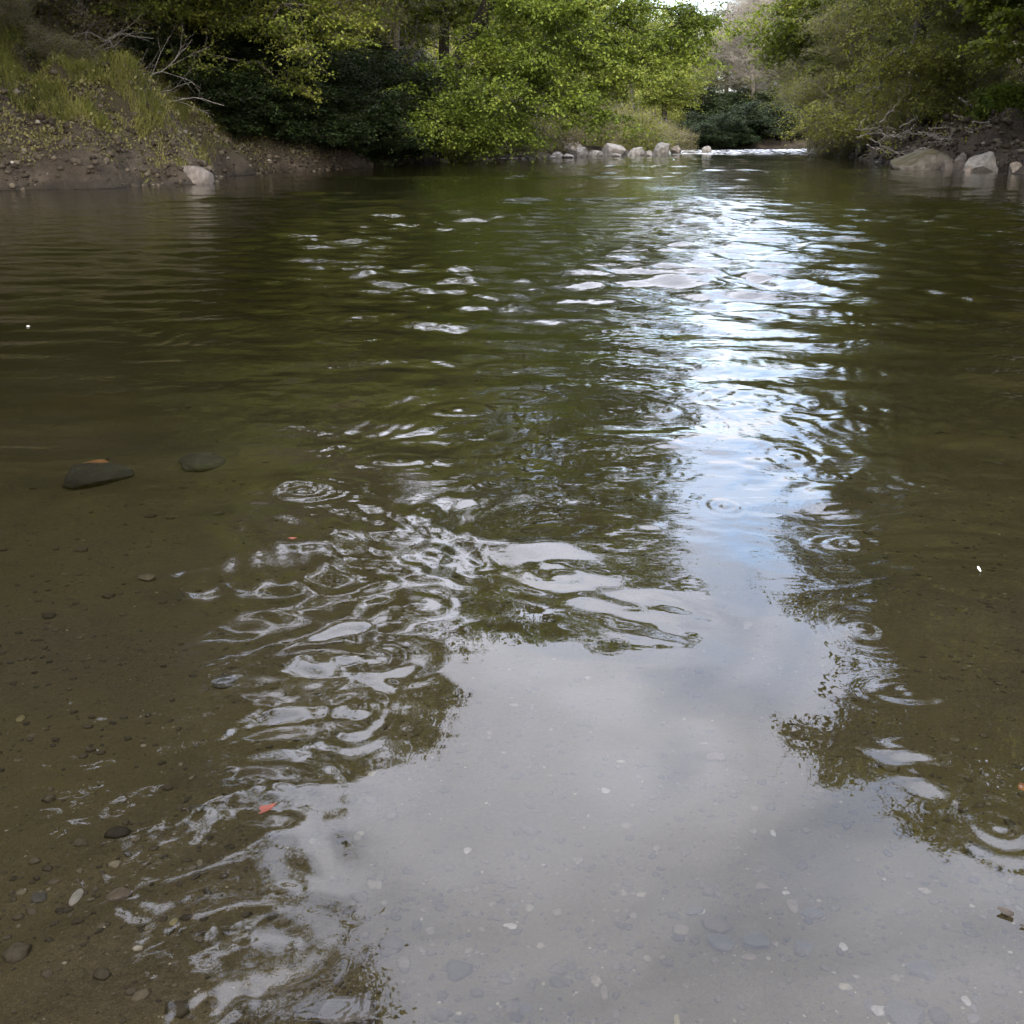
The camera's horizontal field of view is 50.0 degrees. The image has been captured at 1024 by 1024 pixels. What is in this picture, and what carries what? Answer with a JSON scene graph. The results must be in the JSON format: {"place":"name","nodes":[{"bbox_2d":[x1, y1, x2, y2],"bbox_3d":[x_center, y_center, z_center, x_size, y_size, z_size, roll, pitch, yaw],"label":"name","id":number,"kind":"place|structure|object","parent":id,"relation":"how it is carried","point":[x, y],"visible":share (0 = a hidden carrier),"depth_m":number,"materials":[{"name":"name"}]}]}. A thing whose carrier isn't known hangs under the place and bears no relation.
{"place":"outdoors","nodes":[
{"label":"outdoors","id":0,"kind":"place"},
{"bbox_2d":[0,1,1023,1023],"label":"ground","id":1,"kind":"structure","parent":0,"point":[531,403],"depth_m":3.66,"materials":[{"name":"soil"}]},
{"bbox_2d":[0,0,44,33],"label":"scrub bush","id":2,"kind":"object","parent":1,"relation":"on","point":[13,6],"visible":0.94,"depth_m":34.13,"materials":[{"name":"green plant"}]},
{"bbox_2d":[31,892,46,902],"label":"pebble","id":3,"kind":"object","parent":1,"relation":"on","point":[36,897],"visible":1,"depth_m":2.25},
{"bbox_2d":[14,20,80,65],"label":"scrub bush","id":4,"kind":"object","parent":1,"relation":"on","point":[34,39],"visible":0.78,"depth_m":34.52,"materials":[{"name":"green plant"}]},
{"bbox_2d":[0,0,100,33],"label":"scrub bush","id":5,"kind":"object","parent":1,"relation":"on","point":[51,6],"visible":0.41,"depth_m":36.45,"materials":[{"name":"green plant"}]},
{"bbox_2d":[69,888,83,905],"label":"pebble","id":6,"kind":"object","parent":1,"relation":"on","point":[76,896],"visible":1,"depth_m":2.25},
{"bbox_2d":[4,0,149,49],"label":"scrub bush","id":7,"kind":"object","parent":1,"relation":"on","point":[76,21],"visible":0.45,"depth_m":37.23,"materials":[{"name":"green plant"}]},
{"bbox_2d":[41,34,119,66],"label":"scrub bush","id":8,"kind":"object","parent":1,"relation":"on","point":[88,47],"visible":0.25,"depth_m":35.05,"materials":[{"name":"green plant"}]},
{"bbox_2d":[62,462,133,489],"bbox_3d":[-2.118,-0.187,5.616,0.336,0.110,0.358,0,19,0],"label":"stone","id":9,"kind":"object","parent":1,"relation":"on","point":[83,476],"visible":0.88,"depth_m":5.55,"materials":[{"name":"stone"}]},
{"bbox_2d":[81,9,153,59],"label":"dead branch","id":10,"kind":"object","parent":1,"relation":"on","point":[113,37],"visible":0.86,"depth_m":35.85,"materials":[{"name":"grey wood"}]},
{"bbox_2d":[106,887,131,901],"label":"pebble","id":11,"kind":"object","parent":1,"relation":"on","point":[118,894],"visible":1,"depth_m":2.24,"materials":[{"name":"stone"}]},
{"bbox_2d":[47,0,203,79],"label":"scrub bush","id":12,"kind":"object","parent":1,"relation":"on","point":[129,20],"visible":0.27,"depth_m":38.10,"materials":[{"name":"green plant"}]},
{"bbox_2d":[0,9,283,140],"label":"bank grass","id":13,"kind":"structure","parent":1,"relation":"on","point":[61,59],"depth_m":31.49,"materials":[{"name":"plant"}]},
{"bbox_2d":[47,84,236,184],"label":"bank grass","id":14,"kind":"structure","parent":1,"relation":"on","point":[193,142],"depth_m":32.28,"materials":[{"name":"plant"}]},
{"bbox_2d":[73,18,217,77],"bbox_3d":[-13.304,-16.535,39.577,4.801,2.339,4.610,7,20,19],"label":"evergreen bush","id":15,"kind":"object","parent":1,"relation":"on","point":[139,44],"visible":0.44,"depth_m":38.43,"materials":[{"name":"green plant"}]},
{"bbox_2d":[138,573,155,580],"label":"stone","id":16,"kind":"object","parent":1,"relation":"on","point":[146,577],"visible":1,"depth_m":4.15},
{"bbox_2d":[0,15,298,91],"bbox_3d":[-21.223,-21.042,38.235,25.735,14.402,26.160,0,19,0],"label":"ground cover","id":17,"kind":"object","parent":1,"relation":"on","point":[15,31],"visible":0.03,"depth_m":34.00,"materials":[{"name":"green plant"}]},
{"bbox_2d":[140,28,207,97],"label":"dead branch","id":18,"kind":"object","parent":1,"relation":"on","point":[169,65],"visible":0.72,"depth_m":35.35,"materials":[{"name":"grey wood"}]},
{"bbox_2d":[182,166,213,184],"bbox_3d":[-9.245,-9.645,31.918,1.121,0.829,0.974,5,19,-2],"label":"boulder","id":19,"kind":"object","parent":1,"relation":"on","point":[196,175],"visible":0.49,"depth_m":31.53,"materials":[{"name":"stone"}]},
{"bbox_2d":[148,23,254,71],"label":"evergreen bush","id":20,"kind":"object","parent":1,"relation":"on","point":[195,42],"visible":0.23,"depth_m":40.62,"materials":[{"name":"green plant"}]},
{"bbox_2d":[178,452,225,471],"bbox_3d":[-1.613,-0.257,5.768,0.242,0.077,0.241,-10,21,-26],"label":"stone","id":21,"kind":"object","parent":1,"relation":"on","point":[200,461],"visible":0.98,"depth_m":5.73,"materials":[{"name":"stone"}]},
{"bbox_2d":[212,675,234,687],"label":"stone","id":22,"kind":"object","parent":1,"relation":"on","point":[224,681],"visible":1,"depth_m":3.24,"materials":[{"name":"stone"}]},
{"bbox_2d":[165,61,286,134],"bbox_3d":[-10.505,-15.217,40.428,4.610,2.551,4.801,-5,20,-15],"label":"evergreen bush","id":23,"kind":"object","parent":1,"relation":"on","point":[233,97],"visible":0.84,"depth_m":39.30,"materials":[{"name":"green plant"}]},
{"bbox_2d":[168,0,294,75],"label":"evergreen bush","id":24,"kind":"object","parent":1,"relation":"on","point":[257,55],"visible":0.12,"depth_m":45.24,"materials":[{"name":"green plant"}]},
{"bbox_2d":[0,15,470,181],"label":"ground cover","id":25,"kind":"object","parent":1,"relation":"on","point":[80,105],"visible":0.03,"depth_m":30.97,"materials":[{"name":"green plant"}]},
{"bbox_2d":[0,58,476,189],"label":"earth clods","id":26,"kind":"object","parent":1,"relation":"on","point":[75,161],"visible":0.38,"depth_m":31.28,"materials":[{"name":"soil"}]},
{"bbox_2d":[86,0,403,115],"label":"hazel tree","id":27,"kind":"object","parent":1,"relation":"on","point":[219,14],"visible":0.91,"depth_m":39.13,"materials":[{"name":"green plant"}]},
{"bbox_2d":[200,71,329,143],"bbox_3d":[-9.955,-15.233,41.509,5.777,2.551,4.980,5,20,14],"label":"evergreen bush","id":28,"kind":"object","parent":1,"relation":"on","point":[290,105],"visible":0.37,"depth_m":40.55,"materials":[{"name":"green plant"}]},
{"bbox_2d":[196,0,350,74],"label":"evergreen bush","id":29,"kind":"object","parent":1,"relation":"on","point":[297,19],"visible":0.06,"depth_m":47.09,"materials":[{"name":"green plant"}]},
{"bbox_2d":[209,74,347,146],"bbox_3d":[-9.148,-15.568,42.784,5.777,2.764,4.980,-14,23,-35],"label":"evergreen bush","id":30,"kind":"object","parent":1,"relation":"on","point":[294,125],"visible":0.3,"depth_m":41.86,"materials":[{"name":"green plant"}]},
{"bbox_2d":[289,86,378,151],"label":"evergreen bush","id":31,"kind":"object","parent":1,"relation":"on","point":[341,132],"visible":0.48,"depth_m":43.65,"materials":[{"name":"green plant"}]},
{"bbox_2d":[275,29,405,75],"bbox_3d":[-8.696,-21.821,54.063,7.376,4.040,7.681,0,19,1],"label":"evergreen bush","id":32,"kind":"object","parent":1,"relation":"on","point":[372,46],"visible":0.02,"depth_m":53.50,"materials":[{"name":"green plant"}]},
{"bbox_2d":[240,13,453,155],"bbox_3d":[-8.400,-19.470,48.375,15.052,8.060,8.921,-16,25,-39],"label":"holly tree","id":33,"kind":"object","parent":1,"relation":"on","point":[381,74],"visible":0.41,"depth_m":48.08,"materials":[{"name":"green plant"}]},
{"bbox_2d":[317,996,378,1023],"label":"stone","id":34,"kind":"object","parent":1,"relation":"on","point":[346,1010],"visible":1,"depth_m":1.90,"materials":[{"name":"stone"}]},
{"bbox_2d":[323,87,434,157],"bbox_3d":[-6.660,-16.394,46.467,6.417,2.977,5.596,4,19,12],"label":"evergreen bush","id":35,"kind":"object","parent":1,"relation":"on","point":[380,110],"visible":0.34,"depth_m":45.63,"materials":[{"name":"green plant"}]},
{"bbox_2d":[315,0,449,43],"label":"leafy tree","id":36,"kind":"object","parent":1,"relation":"on","point":[419,11],"visible":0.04,"depth_m":57.69,"materials":[{"name":"green plant"}]},
{"bbox_2d":[316,0,499,66],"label":"half leafed tree","id":37,"kind":"object","parent":1,"relation":"on","point":[395,25],"visible":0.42,"depth_m":55.73,"materials":[{"name":"green plant"}]},
{"bbox_2d":[363,99,453,165],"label":"evergreen bush","id":38,"kind":"object","parent":1,"relation":"on","point":[388,149],"visible":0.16,"depth_m":48.51,"materials":[{"name":"green plant"}]},
{"bbox_2d":[391,0,524,71],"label":"leafy tree","id":39,"kind":"object","parent":1,"relation":"on","point":[463,22],"visible":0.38,"depth_m":67.14,"materials":[{"name":"green plant"}]},
{"bbox_2d":[433,114,505,161],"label":"scrub bush","id":40,"kind":"object","parent":1,"relation":"on","point":[470,157],"visible":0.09,"depth_m":56.33,"materials":[{"name":"green plant"}]},
{"bbox_2d":[498,107,564,158],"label":"scrub bush","id":41,"kind":"object","parent":1,"relation":"on","point":[524,150],"visible":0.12,"depth_m":62.16,"materials":[{"name":"green plant"}]},
{"bbox_2d":[450,0,619,111],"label":"leafy tree","id":42,"kind":"object","parent":1,"relation":"on","point":[540,33],"visible":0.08,"depth_m":73.79,"materials":[{"name":"green plant"}]},
{"bbox_2d":[348,0,738,165],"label":"beech tree","id":43,"kind":"object","parent":1,"relation":"on","point":[493,117],"visible":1,"depth_m":47.66,"materials":[{"name":"green plant"}]},
{"bbox_2d":[525,110,590,153],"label":"scrub bush","id":44,"kind":"object","parent":1,"relation":"on","point":[574,136],"visible":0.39,"depth_m":67.94,"materials":[{"name":"green plant"}]},
{"bbox_2d":[553,98,628,146],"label":"scrub bush","id":45,"kind":"object","parent":1,"relation":"on","point":[602,135],"visible":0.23,"depth_m":74.41,"materials":[{"name":"green plant"}]},
{"bbox_2d":[542,0,691,144],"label":"leafy tree","id":46,"kind":"object","parent":1,"relation":"on","point":[650,81],"visible":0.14,"depth_m":88.53,"materials":[{"name":"green plant"}]},
{"bbox_2d":[594,98,679,151],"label":"willow shrub","id":47,"kind":"object","parent":1,"relation":"on","point":[646,142],"visible":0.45,"depth_m":84.33,"materials":[{"name":"green plant"}]},
{"bbox_2d":[591,0,692,113],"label":"half leafed tree","id":48,"kind":"object","parent":1,"relation":"on","point":[667,4],"visible":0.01,"depth_m":110.69,"materials":[{"name":"green plant"}]},
{"bbox_2d":[281,1,1023,149],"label":"ground cover","id":49,"kind":"object","parent":1,"relation":"on","point":[431,51],"visible":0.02,"depth_m":77.37,"materials":[{"name":"green plant"}]},
{"bbox_2d":[647,117,702,149],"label":"scrub bush","id":50,"kind":"object","parent":1,"relation":"on","point":[682,140],"visible":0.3,"depth_m":90.42,"materials":[{"name":"green plant"}]},
{"bbox_2d":[621,0,732,124],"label":"leafy tree","id":51,"kind":"object","parent":1,"relation":"on","point":[681,86],"visible":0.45,"depth_m":102.71,"materials":[{"name":"green plant"}]},
{"bbox_2d":[685,906,705,913],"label":"stone","id":52,"kind":"object","parent":1,"relation":"on","point":[694,910],"visible":1,"depth_m":2.20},
{"bbox_2d":[670,119,740,149],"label":"evergreen bush","id":53,"kind":"object","parent":1,"relation":"on","point":[706,128],"visible":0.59,"depth_m":92.20,"materials":[{"name":"green plant"}]},
{"bbox_2d":[706,752,724,761],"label":"stone","id":54,"kind":"object","parent":1,"relation":"on","point":[715,757],"visible":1,"depth_m":2.79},
{"bbox_2d":[674,84,762,123],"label":"evergreen bush","id":55,"kind":"object","parent":1,"relation":"on","point":[713,103],"visible":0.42,"depth_m":109.24,"materials":[{"name":"green plant"}]},
{"bbox_2d":[683,111,755,149],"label":"evergreen bush","id":56,"kind":"object","parent":1,"relation":"on","point":[731,126],"visible":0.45,"depth_m":93.21,"materials":[{"name":"green plant"}]},
{"bbox_2d":[707,934,734,950],"bbox_3d":[0.403,0.830,2.109,0.053,0.018,0.049,0,19,0],"label":"stone","id":57,"kind":"object","parent":1,"relation":"on","point":[722,942],"visible":1,"depth_m":2.10,"materials":[{"name":"stone"}]},
{"bbox_2d":[691,0,768,92],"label":"bare tree","id":58,"kind":"object","parent":1,"relation":"on","point":[721,41],"visible":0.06,"depth_m":117.42,"materials":[{"name":"grey plant"}]},
{"bbox_2d":[702,114,773,146],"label":"evergreen bush","id":59,"kind":"object","parent":1,"relation":"on","point":[752,138],"visible":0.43,"depth_m":94.43,"materials":[{"name":"green plant"}]},
{"bbox_2d":[692,33,786,96],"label":"half leafed tree","id":60,"kind":"object","parent":1,"relation":"on","point":[736,85],"visible":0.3,"depth_m":115.24,"materials":[{"name":"green plant"}]},
{"bbox_2d":[699,0,787,105],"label":"bare tree","id":61,"kind":"object","parent":1,"relation":"on","point":[742,17],"visible":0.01,"depth_m":114.33,"materials":[{"name":"grey plant"}]},
{"bbox_2d":[707,88,782,115],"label":"evergreen bush","id":62,"kind":"object","parent":1,"relation":"on","point":[740,98],"visible":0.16,"depth_m":109.55,"materials":[{"name":"green plant"}]},
{"bbox_2d":[694,0,796,100],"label":"bare tree","id":63,"kind":"object","parent":1,"relation":"on","point":[751,71],"visible":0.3,"depth_m":108.39,"materials":[{"name":"grey plant"}]},
{"bbox_2d":[742,932,769,948],"bbox_3d":[0.467,0.825,2.109,0.054,0.020,0.043,0,19,0],"label":"stone","id":64,"kind":"object","parent":1,"relation":"on","point":[756,940],"visible":1,"depth_m":2.10,"materials":[{"name":"stone"}]},
{"bbox_2d":[726,99,795,138],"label":"evergreen bush","id":65,"kind":"object","parent":1,"relation":"on","point":[745,110],"visible":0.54,"depth_m":95.34,"materials":[{"name":"green plant"}]},
{"bbox_2d":[748,104,803,138],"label":"evergreen bush","id":66,"kind":"object","parent":1,"relation":"on","point":[776,112],"visible":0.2,"depth_m":96.35,"materials":[{"name":"green plant"}]},
{"bbox_2d":[758,44,822,104],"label":"half leafed tree","id":67,"kind":"object","parent":1,"relation":"on","point":[780,82],"visible":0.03,"depth_m":112.93,"materials":[{"name":"green plant"}]},
{"bbox_2d":[787,899,798,912],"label":"pebble","id":68,"kind":"object","parent":1,"relation":"on","point":[792,906],"visible":1,"depth_m":2.21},
{"bbox_2d":[581,44,1022,138],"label":"ground cover","id":69,"kind":"object","parent":1,"relation":"on","point":[670,115],"visible":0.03,"depth_m":116.16,"materials":[{"name":"green plant"}]},
{"bbox_2d":[795,941,813,953],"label":"pebble","id":70,"kind":"object","parent":1,"relation":"on","point":[806,946],"visible":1,"depth_m":2.08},
{"bbox_2d":[730,0,884,150],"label":"half leafed tree","id":71,"kind":"object","parent":1,"relation":"on","point":[790,72],"visible":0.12,"depth_m":77.86,"materials":[{"name":"green plant"}]},
{"bbox_2d":[801,907,824,918],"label":"stone","id":72,"kind":"object","parent":1,"relation":"on","point":[813,913],"visible":1,"depth_m":2.18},
{"bbox_2d":[778,96,856,152],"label":"scrub bush","id":73,"kind":"object","parent":1,"relation":"on","point":[807,136],"visible":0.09,"depth_m":74.98,"materials":[{"name":"green plant"}]},
{"bbox_2d":[799,108,879,156],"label":"scrub bush","id":74,"kind":"object","parent":1,"relation":"on","point":[830,148],"visible":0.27,"depth_m":68.58,"materials":[{"name":"green plant"}]},
{"bbox_2d":[714,0,981,149],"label":"leafy tree","id":75,"kind":"object","parent":1,"relation":"on","point":[777,39],"visible":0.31,"depth_m":70.76,"materials":[{"name":"green plant"}]},
{"bbox_2d":[816,84,905,153],"bbox_3d":[20.461,-22.359,62.385,6.504,4.535,5.359,7,20,18],"label":"scrub bush","id":76,"kind":"object","parent":1,"relation":"on","point":[873,135],"visible":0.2,"depth_m":62.03,"materials":[{"name":"green plant"}]},
{"bbox_2d":[771,0,968,156],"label":"half leafed tree","id":77,"kind":"object","parent":1,"relation":"on","point":[814,89],"visible":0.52,"depth_m":62.90,"materials":[{"name":"green plant"}]},
{"bbox_2d":[871,1005,887,1016],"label":"pebble","id":78,"kind":"object","parent":1,"relation":"on","point":[877,1010],"visible":1,"depth_m":1.92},
{"bbox_2d":[772,0,1023,160],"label":"willow tree","id":79,"kind":"object","parent":1,"relation":"on","point":[882,65],"visible":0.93,"depth_m":51.86,"materials":[{"name":"green plant"}]},
{"bbox_2d":[865,72,933,133],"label":"scrub bush","id":80,"kind":"object","parent":1,"relation":"on","point":[892,117],"visible":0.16,"depth_m":58.37,"materials":[{"name":"green plant"}]},
{"bbox_2d":[892,826,913,835],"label":"stone","id":81,"kind":"object","parent":1,"relation":"on","point":[901,831],"visible":1,"depth_m":2.48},
{"bbox_2d":[884,998,924,1023],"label":"stone","id":82,"kind":"object","parent":1,"relation":"on","point":[898,1011],"visible":1,"depth_m":1.91,"materials":[{"name":"stone"}]},
{"bbox_2d":[788,0,1023,71],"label":"leafy tree","id":83,"kind":"object","parent":1,"relation":"on","point":[823,1],"visible":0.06,"depth_m":66.68,"materials":[{"name":"green plant"}]},
{"bbox_2d":[905,960,936,980],"bbox_3d":[0.756,0.846,2.029,0.051,0.016,0.049,0,19,0],"label":"stone","id":84,"kind":"object","parent":1,"relation":"on","point":[923,969],"visible":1,"depth_m":2.02,"materials":[{"name":"stone"}]},
{"bbox_2d":[835,109,1023,169],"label":"earth clods","id":85,"kind":"object","parent":1,"relation":"on","point":[1004,143],"visible":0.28,"depth_m":48.60,"materials":[{"name":"soil"}]},
{"bbox_2d":[887,50,1009,123],"bbox_3d":[22.349,-21.642,55.630,5.359,4.535,6.504,-2,19,-5],"label":"scrub bush","id":86,"kind":"object","parent":1,"relation":"on","point":[936,98],"visible":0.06,"depth_m":55.77,"materials":[{"name":"green plant"}]},
{"bbox_2d":[890,0,1023,96],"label":"half leafed tree","id":87,"kind":"object","parent":1,"relation":"on","point":[975,32],"visible":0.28,"depth_m":52.94,"materials":[{"name":"green plant"}]},
{"bbox_2d":[953,152,966,168],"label":"stone","id":88,"kind":"object","parent":1,"relation":"on","point":[960,161],"visible":0.59,"depth_m":45.16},
{"bbox_2d":[920,51,1023,119],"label":"scrub bush","id":89,"kind":"object","parent":1,"relation":"on","point":[1014,73],"visible":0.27,"depth_m":51.53,"materials":[{"name":"green plant"}]},
{"bbox_2d":[967,1014,980,1023],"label":"pebble","id":90,"kind":"object","parent":1,"relation":"on","point":[973,1018],"visible":1,"depth_m":1.91,"materials":[{"name":"stone"}]},
{"bbox_2d":[966,843,992,857],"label":"stone","id":91,"kind":"object","parent":1,"relation":"on","point":[974,850],"visible":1,"depth_m":2.38,"materials":[{"name":"stone"}]},
{"bbox_2d":[936,0,1023,68],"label":"sycamore tree","id":92,"kind":"object","parent":1,"relation":"on","point":[991,10],"visible":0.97,"depth_m":43.20,"materials":[{"name":"green plant"}]},
{"bbox_2d":[963,77,1023,122],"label":"green bush","id":93,"kind":"object","parent":1,"relation":"on","point":[1004,92],"visible":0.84,"depth_m":48.61,"materials":[{"name":"green plant"}]},
{"bbox_2d":[1009,161,1021,172],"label":"stone","id":94,"kind":"object","parent":1,"relation":"on","point":[1014,166],"visible":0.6,"depth_m":40.15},
{"bbox_2d":[0,149,1023,408],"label":"river water","id":95,"kind":"structure","parent":0,"point":[714,227],"depth_m":16.19,"materials":[{"name":"liquid"}]},
{"bbox_2d":[574,147,587,156],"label":"boulder","id":96,"kind":"object","parent":95,"relation":"in","point":[581,152],"visible":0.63,"depth_m":66.43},
{"bbox_2d":[602,143,625,155],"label":"boulder","id":97,"kind":"object","parent":95,"relation":"in","point":[609,149],"visible":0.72,"depth_m":69.94,"materials":[{"name":"stone"}]},
{"bbox_2d":[627,147,644,155],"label":"boulder","id":98,"kind":"object","parent":95,"relation":"in","point":[638,151],"visible":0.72,"depth_m":72.04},
{"bbox_2d":[652,142,669,155],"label":"boulder","id":99,"kind":"object","parent":95,"relation":"in","point":[661,149],"visible":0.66,"depth_m":72.06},
{"bbox_2d":[890,149,954,169],"bbox_3d":[16.743,-14.075,44.744,2.637,1.407,1.425,0,19,0],"label":"boulder","id":100,"kind":"object","parent":95,"relation":"in","point":[928,159],"visible":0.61,"depth_m":44.20,"materials":[{"name":"stone"}]},
{"bbox_2d":[942,159,952,169],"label":"stone","id":101,"kind":"object","parent":95,"relation":"in","point":[947,164],"visible":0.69,"depth_m":43.60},
{"bbox_2d":[964,151,997,171],"bbox_3d":[18.107,-13.410,42.371,1.187,0.975,0.748,-4,20,-12],"label":"boulder","id":102,"kind":"object","parent":95,"relation":"in","point":[985,162],"visible":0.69,"depth_m":42.17,"materials":[{"name":"stone"}]},
{"bbox_2d":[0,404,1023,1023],"bbox_3d":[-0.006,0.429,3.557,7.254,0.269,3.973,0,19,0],"label":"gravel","id":103,"kind":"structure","parent":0,"point":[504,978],"depth_m":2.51,"materials":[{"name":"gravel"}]},
{"bbox_2d":[32,819,1022,1023],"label":"gravel","id":104,"kind":"structure","parent":0,"point":[437,1014],"depth_m":2.14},
{"bbox_2d":[618,0,761,92],"label":"sky","id":105,"kind":"structure","parent":0,"point":[702,3],"materials":[{"name":"white"}]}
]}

